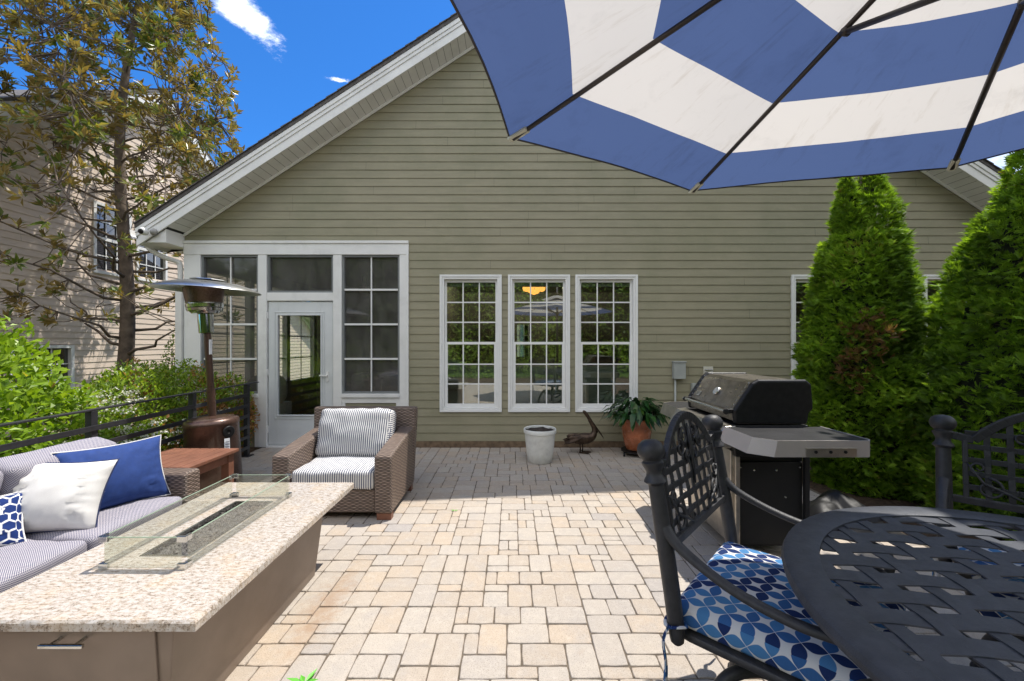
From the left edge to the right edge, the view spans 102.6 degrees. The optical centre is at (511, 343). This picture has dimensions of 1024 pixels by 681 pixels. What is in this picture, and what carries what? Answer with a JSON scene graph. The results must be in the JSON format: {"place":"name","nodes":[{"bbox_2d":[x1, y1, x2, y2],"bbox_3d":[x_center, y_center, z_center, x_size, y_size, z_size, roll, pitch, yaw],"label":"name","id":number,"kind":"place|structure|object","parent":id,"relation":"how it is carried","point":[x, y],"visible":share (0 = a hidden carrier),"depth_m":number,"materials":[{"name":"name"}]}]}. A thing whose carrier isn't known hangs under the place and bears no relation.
{"place":"outdoors","nodes":[
{"label":"outdoors","id":0,"kind":"place"},
{"bbox_2d":[0,90,309,442],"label":"neighbouring house","id":1,"kind":"structure","parent":0,"point":[87,353],"depth_m":7.96,"materials":[{"name":"beige"}]},
{"bbox_2d":[9,345,74,424],"bbox_3d":[-8.283,0.685,7.210,0.135,1.330,0.980,0,0,0],"label":"window","id":2,"kind":"structure","parent":1,"relation":"in","point":[67,353],"depth_m":7.59,"materials":[{"name":"white plastic"}]},
{"bbox_2d":[92,200,131,276],"bbox_3d":[-8.283,-2.120,8.460,0.135,1.420,0.800,0,0,0],"label":"window","id":3,"kind":"structure","parent":1,"relation":"in","point":[98,250],"depth_m":8.31,"materials":[{"name":"white plastic"}]},
{"bbox_2d":[135,245,167,282],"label":"window","id":4,"kind":"structure","parent":1,"relation":"in","point":[150,261],"depth_m":9.43,"materials":[{"name":"white plastic"}]},
{"bbox_2d":[0,0,1019,170],"label":"sky","id":5,"kind":"structure","parent":0,"point":[288,55],"materials":[{"name":"blue"}]},
{"bbox_2d":[0,425,1023,551],"bbox_3d":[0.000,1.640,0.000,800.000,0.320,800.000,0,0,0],"label":"ground","id":6,"kind":"structure","parent":0,"point":[865,500],"depth_m":3.85,"materials":[{"name":"soil"}]},
{"bbox_2d":[0,315,112,457],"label":"leafy shrub","id":7,"kind":"object","parent":6,"relation":"on","point":[26,399],"visible":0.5,"depth_m":3.68,"materials":[{"name":"green plant"}]},
{"bbox_2d":[0,0,244,443],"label":"magnolia tree","id":8,"kind":"object","parent":6,"relation":"on","point":[152,33],"visible":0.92,"depth_m":6.51,"materials":[{"name":"green plant"}]},
{"bbox_2d":[44,357,204,449],"bbox_3d":[-4.350,0.994,4.677,1.413,1.694,2.185,0,0,-31],"label":"flowering shrub","id":9,"kind":"object","parent":6,"relation":"on","point":[153,382],"visible":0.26,"depth_m":4.41,"materials":[{"name":"green plant"}]},
{"bbox_2d":[157,328,174,369],"bbox_3d":[-5.258,0.733,6.510,0.643,2.138,0.636,0,0,35],"label":"young shrub","id":10,"kind":"object","parent":6,"relation":"on","point":[172,350],"visible":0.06,"depth_m":6.43,"materials":[{"name":"green plant"}]},
{"bbox_2d":[125,358,259,450],"bbox_3d":[-4.075,1.015,5.322,2.100,1.663,1.361,0,0,42],"label":"clipped hedge","id":11,"kind":"object","parent":6,"relation":"on","point":[199,383],"visible":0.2,"depth_m":5.22,"materials":[{"name":"green plant"}]},
{"bbox_2d":[129,13,1001,455],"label":"house","id":12,"kind":"structure","parent":6,"relation":"on","point":[429,199],"depth_m":5.76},
{"bbox_2d":[138,227,157,235],"bbox_3d":[-4.773,-1.470,5.364,0.110,0.109,0.193,0,0,31],"label":"security camera","id":13,"kind":"object","parent":12,"relation":"attached to","point":[145,231],"visible":1,"depth_m":5.33,"materials":[{"name":"white plastic"}]},
{"bbox_2d":[201,255,257,393],"bbox_3d":[-3.968,-0.277,5.795,0.805,1.951,0.050,0,0,0],"label":"window","id":14,"kind":"structure","parent":12,"relation":"in","point":[203,257],"depth_m":5.78,"materials":[{"name":"plastic"}]},
{"bbox_2d":[247,375,291,413],"bbox_3d":[-3.850,0.951,6.451,0.500,0.968,0.514,0,0,0],"label":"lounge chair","id":15,"kind":"object","parent":12,"relation":"on","point":[285,407],"visible":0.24,"depth_m":6.46,"materials":[{"name":"black fabric"}]},
{"bbox_2d":[267,255,332,292],"bbox_3d":[-2.976,-0.987,5.795,0.932,0.531,0.050,0,0,0],"label":"window","id":16,"kind":"structure","parent":12,"relation":"in","point":[269,257],"depth_m":5.77,"materials":[{"name":"plastic"}]},
{"bbox_2d":[267,302,332,444],"bbox_3d":[-2.981,0.413,5.771,0.919,2.015,0.088,0,0,0],"label":"door","id":17,"kind":"structure","parent":12,"relation":"in","point":[284,429],"depth_m":5.77,"materials":[{"name":"paint"}]},
{"bbox_2d":[330,276,376,293],"bbox_3d":[-2.748,-1.100,7.640,1.216,0.320,1.162,0,0,0],"label":"ceiling fan","id":18,"kind":"object","parent":12,"relation":"hanging from","point":[363,286],"visible":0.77,"depth_m":7.52},
{"bbox_2d":[342,255,399,393],"bbox_3d":[-1.984,-0.277,5.795,0.812,1.951,0.050,0,0,0],"label":"window","id":19,"kind":"structure","parent":12,"relation":"in","point":[344,257],"depth_m":5.78,"materials":[{"name":"plastic"}]},
{"bbox_2d":[352,372,397,390],"bbox_3d":[-2.300,0.960,7.360,1.400,0.880,0.824,0,0,0],"label":"porch sofa","id":20,"kind":"object","parent":12,"relation":"on","point":[361,381],"visible":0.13,"depth_m":7.59,"materials":[{"name":"fabric"}]},
{"bbox_2d":[381,377,397,390],"bbox_3d":[-2.120,0.790,7.300,0.420,0.424,0.226,0,0,-23],"label":"pillow","id":21,"kind":"object","parent":20,"relation":"on","point":[389,383],"visible":0.33,"depth_m":7.19,"materials":[{"name":"white fabric"}]},
{"bbox_2d":[440,275,501,411],"bbox_3d":[-0.579,-0.009,5.817,0.869,1.925,0.166,0,0,0],"label":"window","id":22,"kind":"structure","parent":12,"relation":"in","point":[446,281],"depth_m":5.77,"materials":[{"name":"white plastic"}]},
{"bbox_2d":[523,287,544,294],"bbox_3d":[0.430,-1.145,8.000,0.450,0.370,0.402,0,0,0],"label":"chandelier","id":23,"kind":"object","parent":12,"relation":"hanging from","point":[535,290],"visible":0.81,"depth_m":7.92,"materials":[{"name":"yellow glass"}]},
{"bbox_2d":[448,365,628,402],"bbox_3d":[0.400,0.875,6.732,3.200,1.074,0.888,0,0,0],"label":"sofa","id":24,"kind":"object","parent":12,"relation":"in","point":[554,375],"visible":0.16,"depth_m":6.29,"materials":[{"name":"white fabric"}]},
{"bbox_2d":[448,360,467,389],"bbox_3d":[-0.920,0.470,6.200,0.500,0.450,0.228,0,0,0],"label":"pillow","id":25,"kind":"object","parent":24,"relation":"on","point":[455,373],"visible":0.51,"depth_m":6.12,"materials":[{"name":"white fabric"}]},
{"bbox_2d":[508,275,569,411],"bbox_3d":[0.378,-0.009,5.817,0.869,1.925,0.166,0,0,0],"label":"window","id":26,"kind":"structure","parent":12,"relation":"in","point":[530,281],"depth_m":5.77,"materials":[{"name":"white plastic"}]},
{"bbox_2d":[575,275,637,411],"bbox_3d":[1.325,-0.009,5.817,0.876,1.925,0.166,0,0,0],"label":"window","id":27,"kind":"structure","parent":12,"relation":"in","point":[631,281],"depth_m":5.77,"materials":[{"name":"white plastic"}]},
{"bbox_2d":[672,361,686,442],"bbox_3d":[2.326,0.845,5.707,0.176,1.211,0.094,0,0,0],"label":"utility box","id":28,"kind":"object","parent":12,"relation":"attached to","point":[678,369],"visible":0.91,"depth_m":5.67,"materials":[{"name":"grey plastic"}]},
{"bbox_2d":[703,367,712,373],"bbox_3d":[2.748,0.401,5.734,0.134,0.169,0.039,0,0,0],"label":"wall vent","id":29,"kind":"object","parent":12,"relation":"attached to","point":[707,369],"depth_m":5.74,"materials":[{"name":"grey plastic"}]},
{"bbox_2d":[791,275,811,378],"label":"window","id":30,"kind":"structure","parent":12,"relation":"in","point":[796,280],"depth_m":5.75,"materials":[{"name":"white plastic"}]},
{"bbox_2d":[922,275,941,373],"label":"window","id":31,"kind":"structure","parent":12,"relation":"in","point":[929,277],"depth_m":5.75,"materials":[{"name":"white plastic"}]},
{"bbox_2d":[787,174,942,500],"bbox_3d":[3.640,-0.169,4.266,1.270,3.415,1.298,0,0,0],"label":"arborvitae","id":32,"kind":"object","parent":6,"relation":"on","point":[864,337],"visible":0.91,"depth_m":3.96,"materials":[{"name":"green plant"}]},
{"bbox_2d":[896,150,1023,540],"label":"arborvitae","id":33,"kind":"object","parent":6,"relation":"on","point":[976,349],"visible":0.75,"depth_m":3.36,"materials":[{"name":"green plant"}]},
{"bbox_2d":[200,448,1023,680],"bbox_3d":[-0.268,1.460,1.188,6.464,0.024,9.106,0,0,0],"label":"patio","id":34,"kind":"structure","parent":0,"point":[641,644],"depth_m":2.49,"materials":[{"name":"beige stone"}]},
{"bbox_2d":[0,437,199,592],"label":"wicker sofa","id":35,"kind":"object","parent":34,"relation":"on","point":[34,555],"visible":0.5,"depth_m":2.27,"materials":[{"name":"fabric"}]},
{"bbox_2d":[0,492,26,546],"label":"throw pillow","id":36,"kind":"object","parent":35,"relation":"on","point":[11,524],"visible":0.85,"depth_m":2.13,"materials":[{"name":"blue fabric"}]},
{"bbox_2d":[13,459,118,533],"bbox_3d":[-2.575,0.862,2.323,0.483,0.396,0.252,0,0,-15],"label":"throw pillow","id":37,"kind":"object","parent":35,"relation":"on","point":[58,496],"visible":0.77,"depth_m":2.27,"materials":[{"name":"white fabric"}]},
{"bbox_2d":[50,435,170,509],"bbox_3d":[-2.550,0.846,2.639,0.240,0.406,0.546,0,0,26],"label":"throw pillow","id":38,"kind":"object","parent":35,"relation":"on","point":[138,473],"visible":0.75,"depth_m":2.65,"materials":[{"name":"blue fabric"}]},
{"bbox_2d":[0,382,258,456],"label":"railing","id":39,"kind":"object","parent":34,"relation":"on","point":[91,428],"visible":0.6,"depth_m":3.67,"materials":[{"name":"black metal"}]},
{"bbox_2d":[0,482,353,680],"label":"fire pit table","id":40,"kind":"object","parent":34,"relation":"on","point":[142,609],"visible":0.97,"depth_m":1.68,"materials":[{"name":"stone"}]},
{"bbox_2d":[98,474,291,569],"bbox_3d":[-1.555,0.878,2.140,0.368,0.141,0.838,0,0,0],"label":"glass wind guard","id":41,"kind":"object","parent":40,"relation":"on","point":[105,564],"visible":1,"depth_m":1.75,"materials":[{"name":"glass"}]},
{"bbox_2d":[161,448,238,485],"bbox_3d":[-2.855,1.210,3.520,0.630,0.480,0.600,0,0,0],"label":"side table","id":42,"kind":"object","parent":34,"relation":"on","point":[203,460],"visible":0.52,"depth_m":3.60,"materials":[{"name":"brown wood"}]},
{"bbox_2d":[147,277,260,493],"bbox_3d":[-3.075,0.396,4.150,0.924,2.111,0.924,0,0,0],"label":"patio heater","id":43,"kind":"object","parent":34,"relation":"on","point":[203,298],"visible":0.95,"depth_m":4.04,"materials":[{"name":"brown metal"}]},
{"bbox_2d":[287,668,317,680],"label":"weed","id":44,"kind":"object","parent":34,"relation":"on","point":[310,675],"visible":1,"depth_m":1.76,"materials":[{"name":"green plant"}]},
{"bbox_2d":[272,406,417,519],"bbox_3d":[-1.480,1.031,3.801,1.028,0.839,0.883,0,0,0],"label":"wicker armchair","id":45,"kind":"object","parent":34,"relation":"on","point":[369,452],"visible":0.88,"depth_m":3.69,"materials":[{"name":"plastic"}]},
{"bbox_2d":[524,425,555,464],"bbox_3d":[0.345,1.245,5.060,0.406,0.410,0.406,0,0,0],"label":"flower pot","id":46,"kind":"object","parent":34,"relation":"on","point":[539,440],"visible":1,"depth_m":4.92,"materials":[{"name":"white ceramic"}]},
{"bbox_2d":[563,410,602,453],"bbox_3d":[0.951,1.162,5.461,0.535,0.563,0.200,0,0,0],"label":"pelican statue","id":47,"kind":"object","parent":34,"relation":"on","point":[582,438],"visible":1,"depth_m":5.42,"materials":[{"name":"brown metal"}]},
{"bbox_2d":[621,446,637,456],"bbox_3d":[1.635,1.416,5.380,0.398,0.067,0.398,0,0,6],"label":"plant caddy","id":48,"kind":"object","parent":34,"relation":"on","point":[624,449],"visible":0.41,"depth_m":5.27,"materials":[{"name":"black metal"}]},
{"bbox_2d":[621,419,651,450],"bbox_3d":[1.635,1.173,5.380,0.420,0.405,0.420,0,0,0],"label":"planter","id":49,"kind":"object","parent":48,"relation":"on","point":[636,436],"visible":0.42,"depth_m":5.23,"materials":[{"name":"orange ceramic"}]},
{"bbox_2d":[599,397,670,431],"bbox_3d":[1.637,0.900,5.383,1.022,0.414,0.914,0,0,20],"label":"leafy houseplant","id":50,"kind":"object","parent":49,"relation":"in","point":[647,411],"visible":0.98,"depth_m":5.18,"materials":[{"name":"green plant"}]},
{"bbox_2d":[450,0,1023,193],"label":"patio umbrella","id":51,"kind":"object","parent":34,"relation":"on","point":[692,96],"visible":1,"depth_m":1.51,"materials":[{"name":"blue fabric"}]},
{"bbox_2d":[660,372,869,545],"bbox_3d":[1.683,0.844,3.077,0.701,1.213,1.574,0,0,0],"label":"gas grill","id":52,"kind":"object","parent":34,"relation":"on","point":[770,439],"visible":0.77,"depth_m":2.76,"materials":[{"name":"metal"}]},
{"bbox_2d":[688,440,706,521],"bbox_3d":[1.485,1.032,3.270,0.026,0.635,0.320,0,0,0],"label":"cabinet door","id":53,"kind":"structure","parent":52,"relation":"in","point":[704,455],"depth_m":3.22,"materials":[{"name":"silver metal"}]},
{"bbox_2d":[707,447,733,536],"bbox_3d":[1.485,1.032,2.933,0.026,0.635,0.345,0,0,0],"label":"cabinet door","id":54,"kind":"structure","parent":52,"relation":"in","point":[714,520],"depth_m":2.85,"materials":[{"name":"silver metal"}]},
{"bbox_2d":[637,411,909,680],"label":"dining chair","id":55,"kind":"object","parent":34,"relation":"on","point":[741,609],"visible":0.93,"depth_m":1.41,"materials":[{"name":"grey metal"}]},
{"bbox_2d":[781,506,1023,680],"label":"dining table","id":56,"kind":"object","parent":34,"relation":"on","point":[859,640],"visible":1,"depth_m":1.16,"materials":[{"name":"metal"}]},
{"bbox_2d":[929,412,1023,667],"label":"dining chair","id":57,"kind":"object","parent":34,"relation":"on","point":[943,426],"visible":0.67,"depth_m":1.85,"materials":[{"name":"grey metal"}]},
{"bbox_2d":[802,489,904,534],"bbox_3d":[2.660,1.331,3.350,0.660,0.233,0.600,0,0,0],"label":"grill cover","id":58,"kind":"object","parent":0,"point":[830,499],"visible":0.41,"depth_m":3.32,"materials":[{"name":"black plastic"}]}
]}

